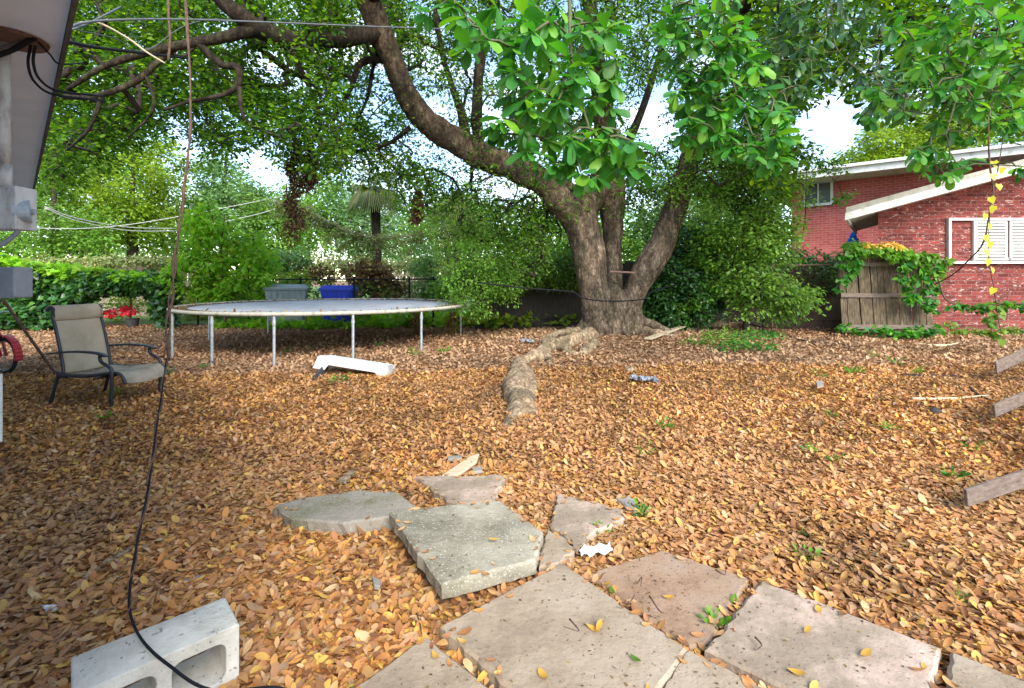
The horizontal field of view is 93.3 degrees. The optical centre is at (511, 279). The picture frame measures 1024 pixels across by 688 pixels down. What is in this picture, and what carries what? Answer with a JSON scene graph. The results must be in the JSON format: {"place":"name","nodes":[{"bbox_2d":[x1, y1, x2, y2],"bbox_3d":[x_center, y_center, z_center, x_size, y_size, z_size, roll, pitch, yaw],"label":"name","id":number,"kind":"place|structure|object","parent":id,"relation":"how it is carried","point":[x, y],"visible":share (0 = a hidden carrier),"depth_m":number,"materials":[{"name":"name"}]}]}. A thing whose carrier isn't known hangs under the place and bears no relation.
{"place":"outdoors","nodes":[
{"label":"outdoors","id":0,"kind":"place"},
{"bbox_2d":[103,287,474,323],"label":"lawn","id":1,"kind":"structure","parent":0,"point":[148,322],"depth_m":16.13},
{"bbox_2d":[0,180,94,260],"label":"tree","id":2,"kind":"object","parent":1,"relation":"on","point":[7,250],"visible":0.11,"depth_m":41.62,"materials":[{"name":"green plant"}]},
{"bbox_2d":[0,171,124,262],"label":"tree","id":3,"kind":"object","parent":1,"relation":"on","point":[56,244],"visible":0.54,"depth_m":18.71,"materials":[{"name":"green plant"}]},
{"bbox_2d":[38,128,201,260],"bbox_3d":[-18.024,-2.950,22.212,6.016,8.538,5.770,0,0,0],"label":"tree","id":4,"kind":"object","parent":1,"relation":"on","point":[131,209],"visible":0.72,"depth_m":21.96,"materials":[{"name":"green plant"}]},
{"bbox_2d":[36,111,218,258],"bbox_3d":[-22.908,-4.216,27.058,13.169,11.051,7.610,0,0,0],"label":"tree","id":5,"kind":"object","parent":1,"relation":"on","point":[136,189],"visible":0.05,"depth_m":26.73,"materials":[{"name":"green plant"}]},
{"bbox_2d":[81,262,210,315],"bbox_3d":[-14.352,0.307,17.280,8.323,1.988,0.066,0,0,4],"label":"wooden fence","id":6,"kind":"object","parent":1,"relation":"on","point":[139,269],"visible":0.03,"depth_m":17.21,"materials":[{"name":"brown wood"}]},
{"bbox_2d":[24,253,186,270],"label":"creeper","id":7,"kind":"object","parent":6,"relation":"attached to","point":[153,262],"visible":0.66,"depth_m":16.68,"materials":[{"name":"green plant"}]},
{"bbox_2d":[75,166,239,261],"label":"tree","id":8,"kind":"object","parent":1,"relation":"on","point":[178,186],"visible":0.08,"depth_m":43.24,"materials":[{"name":"green plant"}]},
{"bbox_2d":[159,149,280,270],"bbox_3d":[-15.111,-2.984,25.486,7.165,8.605,4.605,0,0,24],"label":"tree","id":9,"kind":"object","parent":1,"relation":"on","point":[223,196],"visible":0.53,"depth_m":24.97,"materials":[{"name":"green plant"}]},
{"bbox_2d":[177,268,315,320],"bbox_3d":[-9.228,0.518,16.015,5.775,2.081,2.644,0,0,0],"label":"creeper","id":10,"kind":"object","parent":1,"relation":"on","point":[291,275],"visible":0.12,"depth_m":15.46,"materials":[{"name":"green plant"}]},
{"bbox_2d":[225,173,343,278],"bbox_3d":[-11.466,-2.161,24.625,5.481,6.965,5.176,0,0,0],"label":"tree","id":11,"kind":"object","parent":1,"relation":"on","point":[269,238],"visible":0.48,"depth_m":23.92,"materials":[{"name":"green plant"}]},
{"bbox_2d":[257,244,315,278],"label":"bush","id":12,"kind":"object","parent":1,"relation":"on","point":[291,264],"visible":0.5,"depth_m":16.92,"materials":[{"name":"green plant"}]},
{"bbox_2d":[231,173,397,292],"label":"tree","id":13,"kind":"object","parent":1,"relation":"on","point":[324,250],"visible":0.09,"depth_m":46.43,"materials":[{"name":"green plant"}]},
{"bbox_2d":[295,263,342,285],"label":"dying bush","id":14,"kind":"object","parent":1,"relation":"on","point":[320,273],"visible":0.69,"depth_m":16.97,"materials":[{"name":"brown plant"}]},
{"bbox_2d":[301,172,425,295],"bbox_3d":[-8.227,-2.332,26.844,7.753,7.274,5.714,0,0,0],"label":"tree","id":15,"kind":"object","parent":1,"relation":"on","point":[341,206],"visible":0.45,"depth_m":26.21,"materials":[{"name":"green plant"}]},
{"bbox_2d":[345,168,403,297],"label":"palm tree","id":16,"kind":"object","parent":1,"relation":"on","point":[374,203],"visible":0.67,"depth_m":16.83,"materials":[{"name":"green plant"}]},
{"bbox_2d":[337,255,412,297],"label":"dying bush","id":17,"kind":"object","parent":1,"relation":"on","point":[365,270],"visible":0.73,"depth_m":14.34,"materials":[{"name":"brown plant"}]},
{"bbox_2d":[303,252,496,276],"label":"creeper","id":18,"kind":"object","parent":1,"relation":"on","point":[400,265],"visible":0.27,"depth_m":19.46,"materials":[{"name":"green plant"}]},
{"bbox_2d":[334,184,511,287],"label":"tree","id":19,"kind":"object","parent":1,"relation":"on","point":[416,257],"visible":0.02,"depth_m":43.51,"materials":[{"name":"green plant"}]},
{"bbox_2d":[424,193,480,309],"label":"palm tree","id":20,"kind":"object","parent":1,"relation":"on","point":[442,219],"visible":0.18,"depth_m":18.59,"materials":[{"name":"green plant"}]},
{"bbox_2d":[395,178,518,273],"bbox_3d":[-2.441,-2.052,24.804,6.924,6.751,4.773,0,0,0],"label":"tree","id":21,"kind":"object","parent":1,"relation":"on","point":[410,228],"visible":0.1,"depth_m":24.49,"materials":[{"name":"green plant"}]},
{"bbox_2d":[502,207,684,262],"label":"tree","id":22,"kind":"object","parent":1,"relation":"on","point":[626,242],"visible":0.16,"depth_m":21.53,"materials":[{"name":"green plant"}]},
{"bbox_2d":[631,151,791,262],"bbox_3d":[8.459,-2.123,20.146,6.837,6.880,5.065,0,0,0],"label":"tree","id":23,"kind":"object","parent":1,"relation":"on","point":[642,230],"visible":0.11,"depth_m":20.51,"materials":[{"name":"green plant"}]},
{"bbox_2d":[816,108,1000,167],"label":"tree","id":24,"kind":"object","parent":1,"relation":"on","point":[907,141],"visible":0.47,"depth_m":23.37,"materials":[{"name":"green plant"}]},
{"bbox_2d":[877,57,1023,149],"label":"tree","id":25,"kind":"object","parent":1,"relation":"on","point":[1016,138],"visible":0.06,"depth_m":26.77,"materials":[{"name":"green plant"}]},
{"bbox_2d":[267,198,489,260],"bbox_3d":[-4.103,-1.571,15.615,7.168,1.970,0.910,0,0,-10],"label":"creeper","id":26,"kind":"object","parent":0,"point":[356,237],"visible":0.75,"depth_m":15.42,"materials":[{"name":"green plant"}]},
{"bbox_2d":[2,0,1019,280],"label":"sky","id":27,"kind":"structure","parent":0,"point":[835,126],"materials":[{"name":"white"}]},
{"bbox_2d":[0,281,1023,687],"bbox_3d":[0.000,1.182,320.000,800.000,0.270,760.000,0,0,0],"label":"ground","id":28,"kind":"structure","parent":0,"point":[432,463],"depth_m":4.75,"materials":[{"name":"soil"}]},
{"bbox_2d":[0,311,22,373],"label":"child bicycle","id":29,"kind":"object","parent":28,"relation":"on","point":[13,343],"visible":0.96,"depth_m":6.66,"materials":[{"name":"rubber"}]},
{"bbox_2d":[0,300,52,331],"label":"shrub","id":30,"kind":"object","parent":28,"relation":"on","point":[27,314],"visible":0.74,"depth_m":12.02,"materials":[{"name":"green plant"}]},
{"bbox_2d":[0,298,55,374],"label":"rusty pole","id":31,"kind":"object","parent":28,"relation":"on","point":[25,331],"visible":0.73,"depth_m":6.03,"materials":[{"name":"metal"}]},
{"bbox_2d":[0,0,78,441],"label":"house","id":32,"kind":"structure","parent":28,"relation":"on","point":[27,104],"depth_m":2.69,"materials":[{"name":"paint"}]},
{"bbox_2d":[0,6,121,48],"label":"service cable","id":33,"kind":"object","parent":32,"relation":"attached to","point":[73,29],"visible":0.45,"depth_m":3.50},
{"bbox_2d":[26,44,106,101],"bbox_3d":[-2.750,-1.180,3.122,0.151,0.313,1.101,0,0,-23],"label":"drip loop cable","id":34,"kind":"object","parent":32,"relation":"attached to","point":[32,78],"visible":1,"depth_m":2.63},
{"bbox_2d":[31,45,103,96],"bbox_3d":[-2.768,-1.209,3.117,0.111,0.332,1.121,0,0,-25],"label":"drip loop cable","id":35,"kind":"object","parent":32,"relation":"attached to","point":[39,78],"visible":1,"depth_m":2.63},
{"bbox_2d":[0,36,192,59],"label":"service cable","id":36,"kind":"object","parent":32,"relation":"attached to","point":[18,46],"visible":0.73,"depth_m":3.18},
{"bbox_2d":[73,18,502,30],"bbox_3d":[-1.946,-2.774,5.640,0.907,2.299,5.247,0,0,33],"label":"overhead cable","id":37,"kind":"object","parent":32,"relation":"attached to","point":[111,20],"visible":0.77,"depth_m":4.90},
{"bbox_2d":[0,252,185,329],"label":"vine hedge","id":38,"kind":"object","parent":28,"relation":"on","point":[58,283],"visible":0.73,"depth_m":12.42,"materials":[{"name":"green plant"}]},
{"bbox_2d":[45,303,168,408],"bbox_3d":[-4.346,0.790,5.205,0.968,1.046,0.620,0,0,8],"label":"patio chair","id":39,"kind":"object","parent":28,"relation":"on","point":[80,332],"visible":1,"depth_m":5.18,"materials":[{"name":"fabric"}]},
{"bbox_2d":[99,295,148,321],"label":"plant","id":40,"kind":"object","parent":28,"relation":"on","point":[124,303],"visible":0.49,"depth_m":14.69,"materials":[{"name":"green plant"}]},
{"bbox_2d":[100,272,196,324],"bbox_3d":[-11.561,0.545,13.499,5.344,1.610,0.052,0,0,-4],"label":"chain link fence","id":41,"kind":"object","parent":28,"relation":"on","point":[131,300],"visible":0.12,"depth_m":13.56,"materials":[{"name":"metal"}]},
{"bbox_2d":[71,598,238,687],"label":"cinder block","id":42,"kind":"object","parent":28,"relation":"on","point":[212,628],"depth_m":1.48,"materials":[{"name":"concrete"}]},
{"bbox_2d":[158,197,287,327],"bbox_3d":[-7.539,-0.469,12.749,3.179,3.538,1.705,0,0,-10],"label":"sapling","id":43,"kind":"object","parent":28,"relation":"on","point":[202,232],"visible":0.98,"depth_m":12.52,"materials":[{"name":"green plant"}]},
{"bbox_2d":[262,284,309,326],"bbox_3d":[-6.170,0.714,13.277,1.085,1.169,1.217,0,0,-20],"label":"wheeled bin","id":44,"kind":"object","parent":28,"relation":"on","point":[286,291],"visible":0.59,"depth_m":12.79,"materials":[{"name":"plastic"}]},
{"bbox_2d":[166,297,465,366],"bbox_3d":[-3.700,0.876,9.900,5.503,0.886,5.503,0,0,0],"label":"trampoline","id":45,"kind":"object","parent":28,"relation":"on","point":[274,308],"visible":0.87,"depth_m":8.88,"materials":[{"name":"grey metal"}]},
{"bbox_2d":[446,311,459,333],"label":"dead vine","id":46,"kind":"object","parent":45,"relation":"attached to","point":[450,325],"visible":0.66,"depth_m":10.88,"materials":[{"name":"brown plant"}]},
{"bbox_2d":[197,277,465,326],"bbox_3d":[-5.061,0.635,13.201,7.793,1.430,0.049,0,0,7],"label":"chain link fence","id":47,"kind":"object","parent":28,"relation":"on","point":[388,279],"visible":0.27,"depth_m":13.03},
{"bbox_2d":[319,285,357,322],"bbox_3d":[-4.836,0.728,13.526,0.995,1.139,1.117,0,0,-17],"label":"wheeled bin","id":48,"kind":"object","parent":28,"relation":"on","point":[335,291],"visible":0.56,"depth_m":13.06,"materials":[{"name":"plastic"}]},
{"bbox_2d":[273,491,415,534],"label":"concrete slab","id":49,"kind":"structure","parent":28,"relation":"on","point":[311,514],"depth_m":2.54,"materials":[{"name":"concrete"}]},
{"bbox_2d":[214,307,474,330],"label":"ground vine","id":50,"kind":"object","parent":28,"relation":"on","point":[376,320],"visible":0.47,"depth_m":12.66,"materials":[{"name":"green plant"}]},
{"bbox_2d":[237,275,462,322],"bbox_3d":[-4.750,0.684,14.146,6.751,1.668,1.095,0,0,0],"label":"creeper","id":51,"kind":"object","parent":28,"relation":"on","point":[357,292],"visible":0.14,"depth_m":14.09,"materials":[{"name":"green plant"}]},
{"bbox_2d":[309,355,394,380],"bbox_3d":[-2.124,1.170,6.367,1.026,0.329,0.698,0,0,0],"label":"step stool","id":52,"kind":"object","parent":28,"relation":"on","point":[323,363],"visible":0.81,"depth_m":6.37,"materials":[{"name":"white paint"}]},
{"bbox_2d":[407,312,424,338],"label":"dead vine","id":53,"kind":"object","parent":28,"relation":"on","point":[414,321],"visible":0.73,"depth_m":10.35,"materials":[{"name":"brown plant"}]},
{"bbox_2d":[359,638,486,687],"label":"concrete slab","id":54,"kind":"structure","parent":28,"relation":"on","point":[405,670],"depth_m":1.54,"materials":[{"name":"concrete"}]},
{"bbox_2d":[405,242,447,311],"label":"bush","id":55,"kind":"object","parent":28,"relation":"on","point":[430,261],"visible":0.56,"depth_m":13.82,"materials":[{"name":"green plant"}]},
{"bbox_2d":[415,475,505,505],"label":"concrete slab","id":56,"kind":"structure","parent":28,"relation":"on","point":[461,486],"depth_m":2.89,"materials":[{"name":"concrete"}]},
{"bbox_2d":[424,268,496,328],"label":"bush","id":57,"kind":"object","parent":28,"relation":"on","point":[437,291],"visible":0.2,"depth_m":12.11,"materials":[{"name":"green plant"}]},
{"bbox_2d":[389,501,542,598],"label":"concrete slab","id":58,"kind":"structure","parent":28,"relation":"on","point":[516,558],"depth_m":2.17,"materials":[{"name":"concrete"}]},
{"bbox_2d":[441,310,578,329],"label":"ground vine","id":59,"kind":"object","parent":28,"relation":"on","point":[502,319],"visible":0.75,"depth_m":11.41,"materials":[{"name":"green plant"}]},
{"bbox_2d":[0,409,1023,687],"bbox_3d":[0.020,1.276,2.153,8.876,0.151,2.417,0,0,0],"label":"leaf litter","id":60,"kind":"object","parent":28,"relation":"on","point":[359,660],"visible":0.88,"depth_m":2.24,"materials":[{"name":"plant"}]},
{"bbox_2d":[442,454,478,475],"bbox_3d":[-0.314,1.250,3.250,0.092,0.020,0.436,0,0,25],"label":"wood chunk","id":61,"kind":"object","parent":60,"relation":"on","point":[462,467],"visible":0.78,"depth_m":3.21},
{"bbox_2d":[579,541,612,556],"bbox_3d":[0.386,1.244,2.228,0.171,0.028,0.068,0,0,-14],"label":"paper scrap","id":62,"kind":"object","parent":60,"relation":"on","point":[591,551],"visible":1,"depth_m":2.23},
{"bbox_2d":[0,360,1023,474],"bbox_3d":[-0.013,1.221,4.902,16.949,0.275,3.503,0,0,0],"label":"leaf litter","id":63,"kind":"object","parent":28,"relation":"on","point":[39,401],"visible":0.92,"depth_m":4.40,"materials":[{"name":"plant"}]},
{"bbox_2d":[0,324,1023,376],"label":"leaf litter","id":64,"kind":"object","parent":28,"relation":"on","point":[505,334],"visible":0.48,"depth_m":8.26,"materials":[{"name":"plant"}]},
{"bbox_2d":[0,326,1023,687],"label":"fallen twigs","id":65,"kind":"object","parent":28,"relation":"on","point":[496,456],"depth_m":3.65,"materials":[{"name":"wood"}]},
{"bbox_2d":[35,0,1023,429],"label":"shade tree","id":66,"kind":"object","parent":28,"relation":"on","point":[789,50],"visible":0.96,"depth_m":6.69,"materials":[{"name":"green plant"}]},
{"bbox_2d":[127,0,191,614],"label":"hanging vine","id":67,"kind":"object","parent":66,"relation":"hanging from","point":[170,305],"visible":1,"depth_m":3.50,"materials":[{"name":"plant"}]},
{"bbox_2d":[127,358,284,687],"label":"hanging cable","id":68,"kind":"object","parent":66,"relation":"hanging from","point":[168,664],"visible":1,"depth_m":1.56,"materials":[{"name":"rubber"}]},
{"bbox_2d":[278,116,307,247],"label":"hanging dead vine","id":69,"kind":"object","parent":66,"relation":"hanging from","point":[290,202],"visible":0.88,"depth_m":8.46,"materials":[{"name":"brown plant"}]},
{"bbox_2d":[300,120,320,194],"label":"hanging dead vine","id":70,"kind":"object","parent":66,"relation":"hanging from","point":[309,184],"visible":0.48,"depth_m":8.56,"materials":[{"name":"brown plant"}]},
{"bbox_2d":[409,167,424,225],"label":"hanging dead vine","id":71,"kind":"object","parent":66,"relation":"hanging from","point":[415,220],"visible":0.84,"depth_m":9.46,"materials":[{"name":"brown plant"}]},
{"bbox_2d":[477,277,720,301],"bbox_3d":[2.191,0.149,9.237,5.719,0.516,0.678,0,0,-17],"label":"trunk cable","id":72,"kind":"object","parent":66,"relation":"attached to","point":[582,297],"visible":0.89,"depth_m":8.84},
{"bbox_2d":[934,114,1004,332],"bbox_3d":[5.982,-0.732,6.322,0.294,2.718,2.354,0,0,31],"label":"heart leaf vine","id":73,"kind":"object","parent":66,"relation":"hanging from","point":[992,208],"visible":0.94,"depth_m":5.41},
{"bbox_2d":[539,530,574,572],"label":"concrete slab","id":74,"kind":"structure","parent":28,"relation":"on","point":[556,555],"depth_m":2.21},
{"bbox_2d":[440,564,686,687],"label":"concrete slab","id":75,"kind":"structure","parent":28,"relation":"on","point":[526,639],"depth_m":1.65,"materials":[{"name":"concrete"}]},
{"bbox_2d":[549,494,624,556],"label":"concrete slab","id":76,"kind":"structure","parent":28,"relation":"on","point":[570,511],"depth_m":2.53,"materials":[{"name":"concrete"}]},
{"bbox_2d":[615,496,637,515],"bbox_3d":[0.666,1.280,2.726,0.103,0.030,0.232,0,0,-12],"label":"paper scrap","id":77,"kind":"object","parent":28,"relation":"on","point":[624,502],"visible":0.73,"depth_m":2.75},
{"bbox_2d":[329,475,939,687],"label":"leaf crumbs","id":78,"kind":"object","parent":28,"relation":"on","point":[626,684],"visible":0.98,"depth_m":1.74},
{"bbox_2d":[267,473,1023,687],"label":"leaf litter","id":79,"kind":"object","parent":28,"relation":"on","point":[595,577],"visible":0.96,"depth_m":1.79,"materials":[{"name":"plant"}]},
{"bbox_2d":[591,551,749,652],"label":"concrete slab","id":80,"kind":"structure","parent":28,"relation":"on","point":[715,589],"depth_m":1.98,"materials":[{"name":"concrete"}]},
{"bbox_2d":[475,261,873,329],"bbox_3d":[3.844,0.401,11.581,9.529,1.800,0.067,0,0,4],"label":"wooden fence","id":81,"kind":"object","parent":28,"relation":"on","point":[539,304],"visible":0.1,"depth_m":11.74,"materials":[{"name":"brown wood"}]},
{"bbox_2d":[478,247,578,301],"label":"creeper","id":82,"kind":"object","parent":81,"relation":"attached to","point":[564,275],"visible":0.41,"depth_m":11.31,"materials":[{"name":"green plant"}]},
{"bbox_2d":[698,246,858,307],"bbox_3d":[5.949,-0.074,11.055,4.294,1.420,0.907,0,0,0],"label":"creeper","id":83,"kind":"object","parent":81,"relation":"attached to","point":[826,271],"visible":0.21,"depth_m":10.97,"materials":[{"name":"green plant"}]},
{"bbox_2d":[642,220,740,330],"bbox_3d":[3.617,-0.059,10.133,2.408,2.591,2.016,0,0,0],"label":"shrub","id":84,"kind":"object","parent":28,"relation":"on","point":[662,308],"visible":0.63,"depth_m":9.79,"materials":[{"name":"green plant"}]},
{"bbox_2d":[673,250,727,331],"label":"shrub","id":85,"kind":"object","parent":28,"relation":"on","point":[707,289],"visible":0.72,"depth_m":9.63,"materials":[{"name":"green plant"}]},
{"bbox_2d":[664,651,760,687],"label":"concrete slab","id":86,"kind":"structure","parent":28,"relation":"on","point":[687,676],"depth_m":1.50,"materials":[{"name":"concrete"}]},
{"bbox_2d":[698,605,731,629],"bbox_3d":[0.750,1.260,1.788,0.105,0.087,0.105,0,0,-32],"label":"weed sprout","id":87,"kind":"object","parent":28,"relation":"on","point":[722,621],"visible":0.94,"depth_m":1.80,"materials":[{"name":"green plant"}]},
{"bbox_2d":[679,333,758,347],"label":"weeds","id":88,"kind":"object","parent":28,"relation":"on","point":[705,340],"visible":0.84,"depth_m":7.78,"materials":[{"name":"green plant"}]},
{"bbox_2d":[699,326,757,339],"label":"cut branch","id":89,"kind":"object","parent":28,"relation":"on","point":[716,332],"visible":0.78,"depth_m":8.59,"materials":[{"name":"green plant"}]},
{"bbox_2d":[645,264,841,332],"bbox_3d":[5.050,0.460,10.700,4.193,1.680,0.049,0,0,8],"label":"chain link fence","id":90,"kind":"object","parent":28,"relation":"on","point":[811,265],"visible":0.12,"depth_m":10.49,"materials":[{"name":"metal"}]},
{"bbox_2d":[706,337,783,352],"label":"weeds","id":91,"kind":"object","parent":28,"relation":"on","point":[749,345],"visible":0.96,"depth_m":7.31,"materials":[{"name":"green plant"}]},
{"bbox_2d":[727,329,785,341],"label":"cut branch","id":92,"kind":"object","parent":28,"relation":"on","point":[764,334],"visible":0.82,"depth_m":8.35,"materials":[{"name":"green plant"}]},
{"bbox_2d":[682,147,831,333],"bbox_3d":[4.705,-0.844,9.616,2.272,3.904,2.798,0,0,-41],"label":"shrub","id":93,"kind":"object","parent":28,"relation":"on","point":[762,228],"visible":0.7,"depth_m":9.19,"materials":[{"name":"green plant"}]},
{"bbox_2d":[753,134,857,333],"bbox_3d":[5.826,-0.857,9.560,2.066,3.977,0.980,0,0,0],"label":"shrub","id":94,"kind":"object","parent":28,"relation":"on","point":[820,163],"visible":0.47,"depth_m":9.56,"materials":[{"name":"green plant"}]},
{"bbox_2d":[704,581,941,687],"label":"concrete slab","id":95,"kind":"structure","parent":28,"relation":"on","point":[770,623],"depth_m":1.63,"materials":[{"name":"concrete"}]},
{"bbox_2d":[837,255,937,332],"bbox_3d":[7.696,0.280,9.900,1.854,1.603,0.230,0,0,5],"label":"fence panel","id":96,"kind":"object","parent":28,"relation":"on","point":[887,292],"visible":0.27,"depth_m":9.90,"materials":[{"name":"brown wood"}]},
{"bbox_2d":[840,241,956,281],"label":"panel vine","id":97,"kind":"object","parent":96,"relation":"attached to","point":[892,256],"visible":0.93,"depth_m":9.60,"materials":[{"name":"green plant"}]},
{"bbox_2d":[832,253,864,294],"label":"panel vine","id":98,"kind":"object","parent":97,"relation":"hanging from","point":[852,268],"visible":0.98,"depth_m":9.55,"materials":[{"name":"green plant"}]},
{"bbox_2d":[863,241,908,251],"bbox_3d":[7.446,-0.658,9.672,0.966,0.244,0.413,0,0,0],"label":"orange blossom","id":99,"kind":"object","parent":97,"relation":"on","point":[889,245],"visible":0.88,"depth_m":9.62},
{"bbox_2d":[891,262,944,314],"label":"panel vine","id":100,"kind":"object","parent":97,"relation":"hanging from","point":[928,306],"visible":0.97,"depth_m":9.49,"materials":[{"name":"green plant"}]},
{"bbox_2d":[834,322,946,339],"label":"panel vine","id":101,"kind":"object","parent":28,"relation":"on","point":[907,332],"visible":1,"depth_m":9.36,"materials":[{"name":"green plant"}]},
{"bbox_2d":[780,142,1023,262],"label":"brick house","id":102,"kind":"structure","parent":28,"relation":"on","point":[867,181],"depth_m":16.94,"materials":[{"name":"red brick"}]},
{"bbox_2d":[803,181,832,206],"bbox_3d":[11.287,-3.177,17.813,0.935,0.917,0.140,0,0,39],"label":"window","id":103,"kind":"structure","parent":102,"relation":"in","point":[826,188],"depth_m":17.77,"materials":[{"name":"glass"}]},
{"bbox_2d":[845,159,1023,332],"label":"brick house","id":104,"kind":"structure","parent":28,"relation":"on","point":[942,221],"depth_m":10.60,"materials":[{"name":"red brick"}]},
{"bbox_2d":[946,218,1023,263],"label":"window","id":105,"kind":"structure","parent":104,"relation":"in","point":[1007,232],"depth_m":10.56,"materials":[{"name":"white paint"}]},
{"bbox_2d":[937,278,1023,346],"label":"trailing vine","id":106,"kind":"object","parent":28,"relation":"on","point":[981,308],"visible":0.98,"depth_m":7.14,"materials":[{"name":"green plant"}]},
{"bbox_2d":[942,321,1023,336],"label":"weeds","id":107,"kind":"object","parent":28,"relation":"on","point":[964,331],"visible":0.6,"depth_m":10.21,"materials":[{"name":"green plant"}]},
{"bbox_2d":[946,653,1023,687],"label":"concrete slab","id":108,"kind":"structure","parent":28,"relation":"on","point":[963,672],"depth_m":1.52,"materials":[{"name":"concrete"}]},
{"bbox_2d":[963,348,1023,506],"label":"fallen slat frame","id":109,"kind":"object","parent":28,"relation":"on","point":[993,488],"visible":1,"depth_m":2.67,"materials":[{"name":"brown wood"}]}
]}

